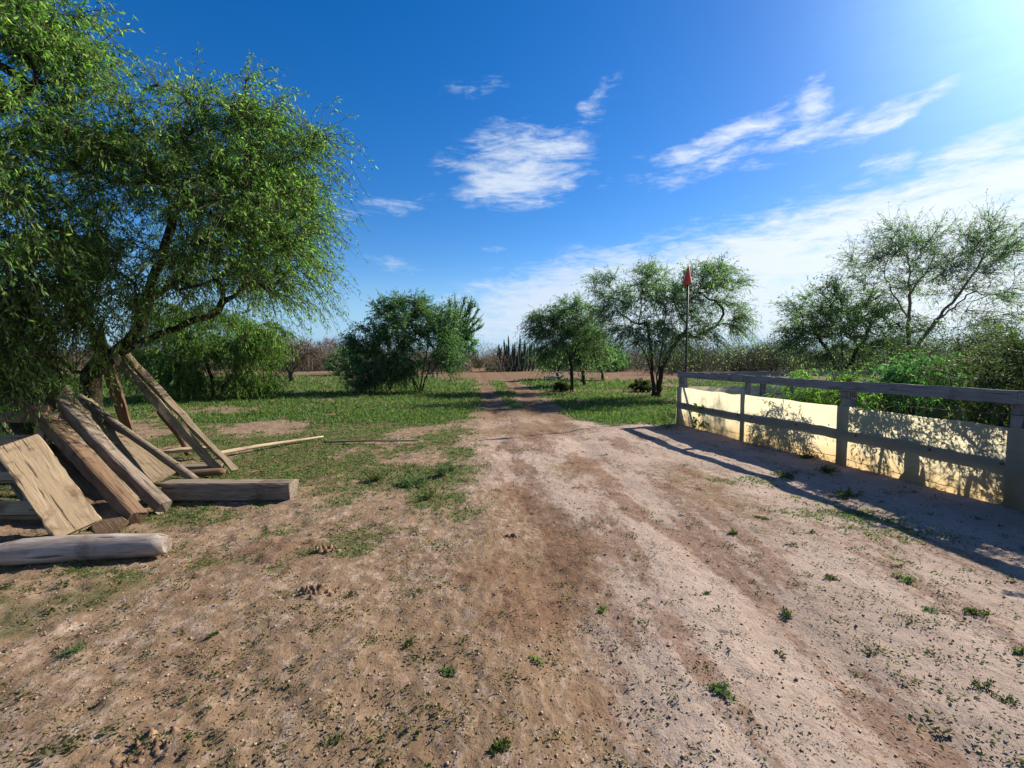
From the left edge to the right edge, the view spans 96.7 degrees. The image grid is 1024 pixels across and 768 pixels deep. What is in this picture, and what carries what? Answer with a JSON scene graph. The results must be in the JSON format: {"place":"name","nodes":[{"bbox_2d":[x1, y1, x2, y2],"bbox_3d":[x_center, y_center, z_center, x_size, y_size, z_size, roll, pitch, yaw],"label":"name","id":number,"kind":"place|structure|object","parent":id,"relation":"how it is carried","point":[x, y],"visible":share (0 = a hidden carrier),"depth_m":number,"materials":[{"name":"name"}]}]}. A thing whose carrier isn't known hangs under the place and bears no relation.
{"place":"outdoors","nodes":[
{"label":"outdoors","id":0,"kind":"place"},
{"bbox_2d":[265,332,326,380],"bbox_3d":[-14.163,-1.841,29.129,4.518,3.529,4.287,0,3,0],"label":"bare tree","id":1,"kind":"object","parent":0,"point":[306,353],"visible":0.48,"depth_m":29.00,"materials":[{"name":"brown plant"}]},
{"bbox_2d":[0,357,1023,767],"bbox_3d":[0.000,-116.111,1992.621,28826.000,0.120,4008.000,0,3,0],"label":"ground","id":2,"kind":"structure","parent":0,"point":[180,609],"depth_m":3.09,"materials":[{"name":"soil"}]},
{"bbox_2d":[0,426,23,500],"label":"board","id":3,"kind":"object","parent":2,"relation":"on","point":[16,490],"visible":0.21,"depth_m":5.01,"materials":[{"name":"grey wood"}]},
{"bbox_2d":[0,404,62,519],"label":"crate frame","id":4,"kind":"object","parent":2,"relation":"on","point":[17,510],"visible":0.32,"depth_m":4.79,"materials":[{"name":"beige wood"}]},
{"bbox_2d":[0,434,101,535],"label":"board","id":5,"kind":"object","parent":2,"relation":"on","point":[53,495],"visible":0.98,"depth_m":4.26,"materials":[{"name":"beige wood"}]},
{"bbox_2d":[8,422,106,503],"bbox_3d":[-5.213,0.856,5.181,2.759,0.047,0.223,22,20,26],"label":"board","id":6,"kind":"object","parent":2,"relation":"on","point":[90,492],"visible":0.2,"depth_m":5.03,"materials":[{"name":"brown wood"}]},
{"bbox_2d":[54,639,86,659],"bbox_3d":[-2.349,1.425,2.422,0.162,0.088,0.140,3,4,41],"label":"weed","id":7,"kind":"object","parent":2,"relation":"on","point":[74,649],"visible":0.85,"depth_m":2.42,"materials":[{"name":"green plant"}]},
{"bbox_2d":[5,385,148,523],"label":"beam","id":8,"kind":"structure","parent":2,"relation":"on","point":[115,494],"depth_m":4.76,"materials":[{"name":"brown wood"}]},
{"bbox_2d":[0,0,170,440],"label":"mesquite tree","id":9,"kind":"object","parent":2,"relation":"on","point":[66,42],"visible":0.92,"depth_m":4.90,"materials":[{"name":"green plant"}]},
{"bbox_2d":[0,533,171,565],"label":"log","id":10,"kind":"object","parent":2,"relation":"on","point":[50,549],"visible":1,"depth_m":3.52,"materials":[{"name":"grey wood"}]},
{"bbox_2d":[61,386,112,443],"bbox_3d":[-5.138,0.660,5.720,2.718,0.036,0.084,31,20,24],"label":"slat","id":11,"kind":"object","parent":2,"relation":"on","point":[79,403],"visible":0.22,"depth_m":6.07,"materials":[{"name":"brown wood"}]},
{"bbox_2d":[40,399,144,503],"bbox_3d":[-4.955,0.753,5.344,2.274,0.053,0.428,31,17,23],"label":"board","id":12,"kind":"object","parent":2,"relation":"on","point":[94,454],"visible":0.12,"depth_m":5.30,"materials":[{"name":"brown wood"}]},
{"bbox_2d":[46,392,171,513],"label":"beam","id":13,"kind":"structure","parent":2,"relation":"on","point":[143,487],"depth_m":5.02,"materials":[{"name":"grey wood"}]},
{"bbox_2d":[89,498,130,533],"bbox_3d":[-4.175,1.261,4.544,1.504,0.047,0.238,7,25,36],"label":"wooden plank","id":14,"kind":"object","parent":2,"relation":"on","point":[111,521],"visible":0.39,"depth_m":4.25,"materials":[{"name":"brown wood"}]},
{"bbox_2d":[91,332,134,431],"bbox_3d":[-6.677,0.150,7.670,0.198,0.067,2.916,12,-46,-19],"label":"board","id":15,"kind":"object","parent":2,"relation":"on","point":[122,413],"visible":0.47,"depth_m":7.76,"materials":[{"name":"brown wood"}]},
{"bbox_2d":[78,398,177,482],"bbox_3d":[-5.389,0.744,6.235,2.144,0.048,0.380,30,19,17],"label":"board","id":16,"kind":"object","parent":2,"relation":"on","point":[152,468],"visible":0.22,"depth_m":6.11,"materials":[{"name":"brown wood"}]},
{"bbox_2d":[74,392,199,478],"bbox_3d":[-5.200,0.682,6.208,2.870,0.116,0.126,24,12,20],"label":"pole","id":17,"kind":"object","parent":16,"relation":"on","point":[173,464],"visible":0.91,"depth_m":6.04,"materials":[{"name":"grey wood"}]},
{"bbox_2d":[104,726,181,767],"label":"soil clods","id":18,"kind":"object","parent":2,"relation":"on","point":[116,761],"visible":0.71,"depth_m":1.82,"materials":[{"name":"brown soil"}]},
{"bbox_2d":[108,351,221,468],"bbox_3d":[-5.021,0.368,6.550,0.129,2.550,0.060,-44,-9,-23],"label":"board","id":19,"kind":"object","parent":2,"relation":"on","point":[163,410],"visible":0.88,"depth_m":6.51,"materials":[{"name":"brown wood"}]},
{"bbox_2d":[156,411,189,455],"bbox_3d":[-5.168,0.750,6.989,0.130,0.857,0.129,1,31,17],"label":"pole","id":20,"kind":"object","parent":2,"relation":"on","point":[182,442],"visible":0.49,"depth_m":6.96,"materials":[{"name":"brown wood"}]},
{"bbox_2d":[124,353,237,471],"bbox_3d":[-4.938,0.332,6.667,2.880,0.059,0.136,40,30,13],"label":"board","id":21,"kind":"object","parent":2,"relation":"on","point":[181,414],"visible":0.86,"depth_m":6.59,"materials":[{"name":"brown wood"}]},
{"bbox_2d":[164,446,208,453],"bbox_3d":[-5.035,1.018,7.070,0.625,0.056,0.101,-2,16,-26],"label":"offcut","id":22,"kind":"object","parent":2,"relation":"on","point":[177,450],"visible":0.64,"depth_m":7.00,"materials":[{"name":"brown wood"}]},
{"bbox_2d":[0,29,377,447],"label":"mesquite tree","id":23,"kind":"object","parent":2,"relation":"on","point":[262,182],"visible":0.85,"depth_m":5.80,"materials":[{"name":"green plant"}]},
{"bbox_2d":[182,463,223,469],"bbox_3d":[-4.419,1.190,6.384,0.645,0.093,0.167,-1,16,-10],"label":"offcut","id":24,"kind":"object","parent":2,"relation":"on","point":[195,466],"visible":0.38,"depth_m":6.36,"materials":[{"name":"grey wood"}]},
{"bbox_2d":[102,300,304,401],"bbox_3d":[-11.781,-0.688,17.633,8.102,5.389,4.898,0,3,0],"label":"mesquite tree","id":25,"kind":"object","parent":2,"relation":"on","point":[190,381],"visible":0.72,"depth_m":16.83,"materials":[{"name":"green plant"}]},
{"bbox_2d":[181,468,225,476],"bbox_3d":[-4.135,1.189,6.108,0.493,0.100,0.100,-1,4,-19],"label":"offcut","id":26,"kind":"object","parent":2,"relation":"on","point":[207,472],"visible":0.71,"depth_m":6.09,"materials":[{"name":"brown wood"}]},
{"bbox_2d":[207,630,218,638],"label":"weed","id":27,"kind":"object","parent":2,"relation":"on","point":[211,635],"visible":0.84,"depth_m":2.57,"materials":[{"name":"green plant"}]},
{"bbox_2d":[161,479,298,500],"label":"beam","id":28,"kind":"structure","parent":2,"relation":"on","point":[229,489],"depth_m":5.06,"materials":[{"name":"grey wood"}]},
{"bbox_2d":[237,634,270,645],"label":"weed","id":29,"kind":"object","parent":2,"relation":"on","point":[254,640],"visible":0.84,"depth_m":2.54,"materials":[{"name":"green plant"}]},
{"bbox_2d":[213,436,323,455],"bbox_3d":[-4.158,1.048,7.957,0.085,0.075,2.006,2,3,29],"label":"stick","id":30,"kind":"object","parent":2,"relation":"on","point":[233,450],"visible":0.94,"depth_m":7.79,"materials":[{"name":"brown wood"}]},
{"bbox_2d":[284,582,339,599],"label":"soil clods","id":31,"kind":"object","parent":2,"relation":"on","point":[320,588],"visible":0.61,"depth_m":3.04,"materials":[{"name":"brown soil"}]},
{"bbox_2d":[315,335,342,352],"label":"bare tree","id":32,"kind":"object","parent":2,"relation":"on","point":[326,341],"visible":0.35,"depth_m":62.40,"materials":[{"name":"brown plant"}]},
{"bbox_2d":[309,543,349,555],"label":"soil clods","id":33,"kind":"object","parent":2,"relation":"on","point":[323,549],"visible":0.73,"depth_m":3.72,"materials":[{"name":"brown soil"}]},
{"bbox_2d":[318,345,365,375],"bbox_3d":[-14.775,-2.057,40.771,4.963,3.024,4.438,0,3,0],"label":"shrub","id":34,"kind":"object","parent":2,"relation":"on","point":[331,365],"visible":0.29,"depth_m":39.82,"materials":[{"name":"green plant"}]},
{"bbox_2d":[323,440,418,442],"bbox_3d":[-2.594,1.054,8.417,1.727,0.047,0.052,0,3,-6],"label":"stick","id":35,"kind":"object","parent":2,"relation":"on","point":[337,441],"visible":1,"depth_m":8.41,"materials":[{"name":"brown wood"}]},
{"bbox_2d":[364,472,381,480],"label":"weed clump","id":36,"kind":"object","parent":2,"relation":"on","point":[373,477],"visible":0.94,"depth_m":5.85,"materials":[{"name":"green plant"}]},
{"bbox_2d":[333,288,474,393],"bbox_3d":[-4.911,-1.710,21.060,6.376,5.454,4.678,0,3,0],"label":"mesquite tree","id":37,"kind":"object","parent":2,"relation":"on","point":[375,369],"visible":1,"depth_m":20.11,"materials":[{"name":"green plant"}]},
{"bbox_2d":[403,638,415,647],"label":"weed","id":38,"kind":"object","parent":2,"relation":"on","point":[410,641],"visible":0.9,"depth_m":2.51,"materials":[{"name":"green plant"}]},
{"bbox_2d":[391,474,428,488],"bbox_3d":[-1.268,1.220,5.687,0.448,0.176,0.451,0,3,0],"label":"weed clump","id":39,"kind":"object","parent":2,"relation":"on","point":[420,481],"visible":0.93,"depth_m":5.65,"materials":[{"name":"green plant"}]},
{"bbox_2d":[421,487,435,499],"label":"weed clump","id":40,"kind":"object","parent":2,"relation":"on","point":[431,493],"visible":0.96,"depth_m":5.11,"materials":[{"name":"green plant"}]},
{"bbox_2d":[435,462,450,475],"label":"weed clump","id":41,"kind":"object","parent":2,"relation":"on","point":[442,472],"visible":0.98,"depth_m":6.07,"materials":[{"name":"green plant"}]},
{"bbox_2d":[436,665,456,675],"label":"weed","id":42,"kind":"object","parent":2,"relation":"on","point":[445,671],"visible":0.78,"depth_m":2.27,"materials":[{"name":"green plant"}]},
{"bbox_2d":[445,459,455,471],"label":"weed clump","id":43,"kind":"object","parent":2,"relation":"on","point":[451,467],"visible":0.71,"depth_m":6.32,"materials":[{"name":"green plant"}]},
{"bbox_2d":[445,292,483,360],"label":"palo verde tree","id":44,"kind":"object","parent":2,"relation":"on","point":[467,336],"visible":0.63,"depth_m":45.14,"materials":[{"name":"green plant"}]},
{"bbox_2d":[469,355,483,367],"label":"shrub","id":45,"kind":"object","parent":2,"relation":"on","point":[478,363],"visible":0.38,"depth_m":66.44,"materials":[{"name":"green plant"}]},
{"bbox_2d":[0,375,966,582],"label":"ground cover","id":46,"kind":"object","parent":2,"relation":"on","point":[290,414],"visible":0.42,"depth_m":11.82,"materials":[{"name":"green plant"}]},
{"bbox_2d":[484,365,517,370],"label":"shrub","id":47,"kind":"object","parent":2,"relation":"on","point":[492,367],"visible":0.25,"depth_m":53.90,"materials":[{"name":"green plant"}]},
{"bbox_2d":[0,436,1023,767],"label":"sprouts","id":48,"kind":"object","parent":2,"relation":"on","point":[242,714],"visible":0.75,"depth_m":2.42,"materials":[{"name":"green plant"}]},
{"bbox_2d":[0,408,1023,767],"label":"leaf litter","id":49,"kind":"object","parent":2,"relation":"on","point":[596,638],"visible":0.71,"depth_m":2.56,"materials":[{"name":"brown plant"}]},
{"bbox_2d":[497,335,534,370],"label":"organ pipe cactus","id":50,"kind":"object","parent":2,"relation":"on","point":[520,356],"visible":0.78,"depth_m":51.41,"materials":[{"name":"green plant"}]},
{"bbox_2d":[17,331,1015,374],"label":"green brush","id":51,"kind":"object","parent":2,"relation":"on","point":[768,365],"visible":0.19,"depth_m":46.87,"materials":[{"name":"grey plant"}]},
{"bbox_2d":[36,335,1004,371],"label":"dry brush","id":52,"kind":"object","parent":2,"relation":"on","point":[324,354],"visible":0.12,"depth_m":52.67,"materials":[{"name":"brown plant"}]},
{"bbox_2d":[534,349,577,378],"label":"mesquite tree","id":53,"kind":"object","parent":2,"relation":"on","point":[559,367],"visible":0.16,"depth_m":31.21,"materials":[{"name":"green plant"}]},
{"bbox_2d":[553,381,569,390],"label":"shrub","id":54,"kind":"object","parent":2,"relation":"on","point":[560,386],"visible":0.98,"depth_m":21.25,"materials":[{"name":"green plant"}]},
{"bbox_2d":[544,371,579,380],"bbox_3d":[3.353,-0.495,29.940,2.361,0.746,1.254,2,4,26],"label":"branch heap","id":55,"kind":"object","parent":2,"relation":"on","point":[549,377],"visible":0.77,"depth_m":29.97,"materials":[{"name":"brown wood"}]},
{"bbox_2d":[514,292,624,391],"bbox_3d":[2.553,-1.991,21.035,5.303,4.816,3.882,0,3,0],"label":"mesquite tree","id":56,"kind":"object","parent":2,"relation":"on","point":[567,328],"visible":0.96,"depth_m":20.55,"materials":[{"name":"green plant"}]},
{"bbox_2d":[557,327,616,384],"bbox_3d":[4.111,-1.525,25.202,3.643,3.387,2.955,0,3,0],"label":"mesquite tree","id":57,"kind":"object","parent":2,"relation":"on","point":[576,362],"visible":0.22,"depth_m":24.97,"materials":[{"name":"green plant"}]},
{"bbox_2d":[588,343,627,379],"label":"mesquite tree","id":58,"kind":"object","parent":2,"relation":"on","point":[614,363],"visible":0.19,"depth_m":31.44,"materials":[{"name":"green plant"}]},
{"bbox_2d":[604,344,633,370],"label":"shrub","id":59,"kind":"object","parent":2,"relation":"on","point":[624,360],"visible":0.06,"depth_m":50.85,"materials":[{"name":"green plant"}]},
{"bbox_2d":[627,376,651,392],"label":"shrub","id":60,"kind":"object","parent":2,"relation":"on","point":[641,385],"visible":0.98,"depth_m":20.92,"materials":[{"name":"green plant"}]},
{"bbox_2d":[576,248,763,397],"bbox_3d":[6.068,-2.287,17.826,7.516,5.816,4.479,0,3,0],"label":"mesquite tree","id":61,"kind":"object","parent":2,"relation":"on","point":[677,298],"visible":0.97,"depth_m":17.45,"materials":[{"name":"green plant"}]},
{"bbox_2d":[682,266,691,371],"bbox_3d":[4.502,-1.018,11.785,0.250,4.042,0.200,0,3,0],"label":"marker pole","id":62,"kind":"object","parent":2,"relation":"on","point":[687,281],"visible":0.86,"depth_m":11.71,"materials":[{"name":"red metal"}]},
{"bbox_2d":[691,403,708,429],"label":"leafy weed","id":63,"kind":"object","parent":2,"relation":"on","point":[696,420],"visible":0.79,"depth_m":10.02,"materials":[{"name":"green plant"}]},
{"bbox_2d":[770,470,795,478],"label":"weed","id":64,"kind":"object","parent":2,"relation":"on","point":[781,475],"visible":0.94,"depth_m":6.17,"materials":[{"name":"green plant"}]},
{"bbox_2d":[795,450,815,458],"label":"weed","id":65,"kind":"object","parent":2,"relation":"on","point":[810,456],"visible":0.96,"depth_m":7.25,"materials":[{"name":"green plant"}]},
{"bbox_2d":[760,362,889,411],"bbox_3d":[5.864,0.771,8.585,2.653,2.382,2.324,0,3,0],"label":"shrub","id":66,"kind":"object","parent":2,"relation":"on","point":[822,399],"visible":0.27,"depth_m":8.30,"materials":[{"name":"green plant"}]},
{"bbox_2d":[814,464,840,473],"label":"weed","id":67,"kind":"object","parent":2,"relation":"on","point":[825,469],"visible":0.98,"depth_m":6.40,"materials":[{"name":"green plant"}]},
{"bbox_2d":[823,573,841,580],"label":"weed","id":68,"kind":"object","parent":2,"relation":"on","point":[829,577],"visible":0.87,"depth_m":3.27,"materials":[{"name":"green plant"}]},
{"bbox_2d":[833,486,863,499],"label":"weed","id":69,"kind":"object","parent":2,"relation":"on","point":[842,494],"visible":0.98,"depth_m":5.26,"materials":[{"name":"green plant"}]},
{"bbox_2d":[676,370,1023,510],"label":"pen fence","id":70,"kind":"object","parent":2,"relation":"on","point":[980,461],"visible":0.77,"depth_m":6.28,"materials":[{"name":"paint"}]},
{"bbox_2d":[760,265,952,380],"bbox_3d":[10.273,-1.395,14.022,4.860,4.375,4.013,0,3,0],"label":"mesquite tree","id":71,"kind":"object","parent":2,"relation":"on","point":[821,329],"visible":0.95,"depth_m":13.65,"materials":[{"name":"green plant"}]},
{"bbox_2d":[890,563,904,567],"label":"weed","id":72,"kind":"object","parent":2,"relation":"on","point":[900,564],"visible":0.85,"depth_m":3.43,"materials":[{"name":"green plant"}]},
{"bbox_2d":[890,571,916,583],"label":"weed","id":73,"kind":"object","parent":2,"relation":"on","point":[907,578],"visible":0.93,"depth_m":3.24,"materials":[{"name":"green plant"}]},
{"bbox_2d":[857,347,978,418],"bbox_3d":[5.833,0.329,6.710,1.509,1.762,1.627,0,3,0],"label":"sapling","id":74,"kind":"object","parent":2,"relation":"on","point":[894,374],"visible":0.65,"depth_m":6.55,"materials":[{"name":"green plant"}]},
{"bbox_2d":[840,334,1001,423],"bbox_3d":[8.262,0.360,8.963,3.520,2.727,2.485,0,3,0],"label":"shrub","id":75,"kind":"object","parent":2,"relation":"on","point":[899,346],"visible":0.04,"depth_m":8.96,"materials":[{"name":"green plant"}]},
{"bbox_2d":[826,189,1023,367],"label":"mesquite tree","id":76,"kind":"object","parent":2,"relation":"on","point":[978,240],"visible":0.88,"depth_m":13.12,"materials":[{"name":"green plant"}]},
{"bbox_2d":[921,605,940,614],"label":"weed","id":77,"kind":"object","parent":2,"relation":"on","point":[931,609],"visible":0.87,"depth_m":2.86,"materials":[{"name":"green plant"}]},
{"bbox_2d":[874,314,1023,423],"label":"shrub","id":78,"kind":"object","parent":2,"relation":"on","point":[966,343],"visible":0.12,"depth_m":7.71,"materials":[{"name":"green plant"}]},
{"bbox_2d":[900,332,1023,426],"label":"sapling","id":79,"kind":"object","parent":2,"relation":"on","point":[988,378],"visible":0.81,"depth_m":5.57,"materials":[{"name":"green plant"}]},
{"bbox_2d":[915,404,1010,427],"bbox_3d":[5.968,0.762,6.166,1.465,1.002,0.534,0,3,0],"label":"prickly pear","id":80,"kind":"object","parent":2,"relation":"on","point":[936,413],"visible":0.15,"depth_m":6.09,"materials":[{"name":"green plant"}]},
{"bbox_2d":[929,301,1023,424],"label":"shrub","id":81,"kind":"object","parent":2,"relation":"on","point":[1004,334],"visible":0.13,"depth_m":7.18,"materials":[{"name":"green plant"}]},
{"bbox_2d":[962,605,995,617],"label":"weed","id":82,"kind":"object","parent":2,"relation":"on","point":[970,610],"visible":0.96,"depth_m":2.83,"materials":[{"name":"green plant"}]},
{"bbox_2d":[991,690,1023,707],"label":"weed","id":83,"kind":"object","parent":2,"relation":"on","point":[1012,701],"visible":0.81,"depth_m":2.13,"materials":[{"name":"green plant"}]},
{"bbox_2d":[1000,342,1023,426],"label":"shrub","id":84,"kind":"object","parent":2,"relation":"on","point":[1006,409],"visible":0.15,"depth_m":5.44,"materials":[{"name":"green plant"}]},
{"bbox_2d":[1011,648,1023,653],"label":"weed","id":85,"kind":"object","parent":2,"relation":"on","point":[1015,651],"visible":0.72,"depth_m":2.47,"materials":[{"name":"green plant"}]},
{"bbox_2d":[0,0,1023,356],"label":"sky","id":86,"kind":"structure","parent":0,"point":[517,147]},
{"bbox_2d":[442,370,1023,767],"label":"dirt track","id":87,"kind":"structure","parent":0,"point":[506,501],"depth_m":2.57,"materials":[{"name":"soil"}]},
{"bbox_2d":[488,736,514,754],"bbox_3d":[-0.051,1.473,1.847,0.119,0.078,0.069,-1,4,-19],"label":"weed","id":88,"kind":"object","parent":87,"relation":"on","point":[502,745],"visible":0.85,"depth_m":1.84,"materials":[{"name":"green plant"}]},
{"bbox_2d":[503,533,519,539],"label":"soil clods","id":89,"kind":"object","parent":87,"relation":"on","point":[513,536],"visible":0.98,"depth_m":4.07,"materials":[{"name":"brown soil"}]},
{"bbox_2d":[0,429,1023,767],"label":"soil crumbs","id":90,"kind":"object","parent":87,"relation":"on","point":[528,645],"visible":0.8,"depth_m":2.44,"materials":[{"name":"brown soil"}]},
{"bbox_2d":[530,654,543,664],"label":"weed","id":91,"kind":"object","parent":87,"relation":"on","point":[534,659],"visible":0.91,"depth_m":2.38,"materials":[{"name":"green plant"}]},
{"bbox_2d":[598,605,606,613],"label":"weed","id":92,"kind":"object","parent":87,"relation":"on","point":[601,609],"visible":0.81,"depth_m":2.88,"materials":[{"name":"green plant"}]},
{"bbox_2d":[702,680,736,701],"bbox_3d":[0.997,1.463,2.167,0.108,0.069,0.152,-3,5,-44],"label":"weed","id":93,"kind":"object","parent":87,"relation":"on","point":[718,686],"visible":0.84,"depth_m":2.17,"materials":[{"name":"green plant"}]},
{"bbox_2d":[728,528,738,534],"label":"weed","id":94,"kind":"object","parent":87,"relation":"on","point":[732,531],"visible":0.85,"depth_m":4.11,"materials":[{"name":"green plant"}]},
{"bbox_2d":[780,605,793,618],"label":"weed","id":95,"kind":"object","parent":87,"relation":"on","point":[785,612],"visible":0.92,"depth_m":2.87,"materials":[{"name":"green plant"}]},
{"bbox_2d":[971,675,995,694],"bbox_3d":[2.311,1.475,2.228,0.124,0.065,0.087,-3,4,-37],"label":"weed","id":96,"kind":"object","parent":87,"relation":"on","point":[975,683],"visible":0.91,"depth_m":2.22,"materials":[{"name":"green plant"}]}
]}

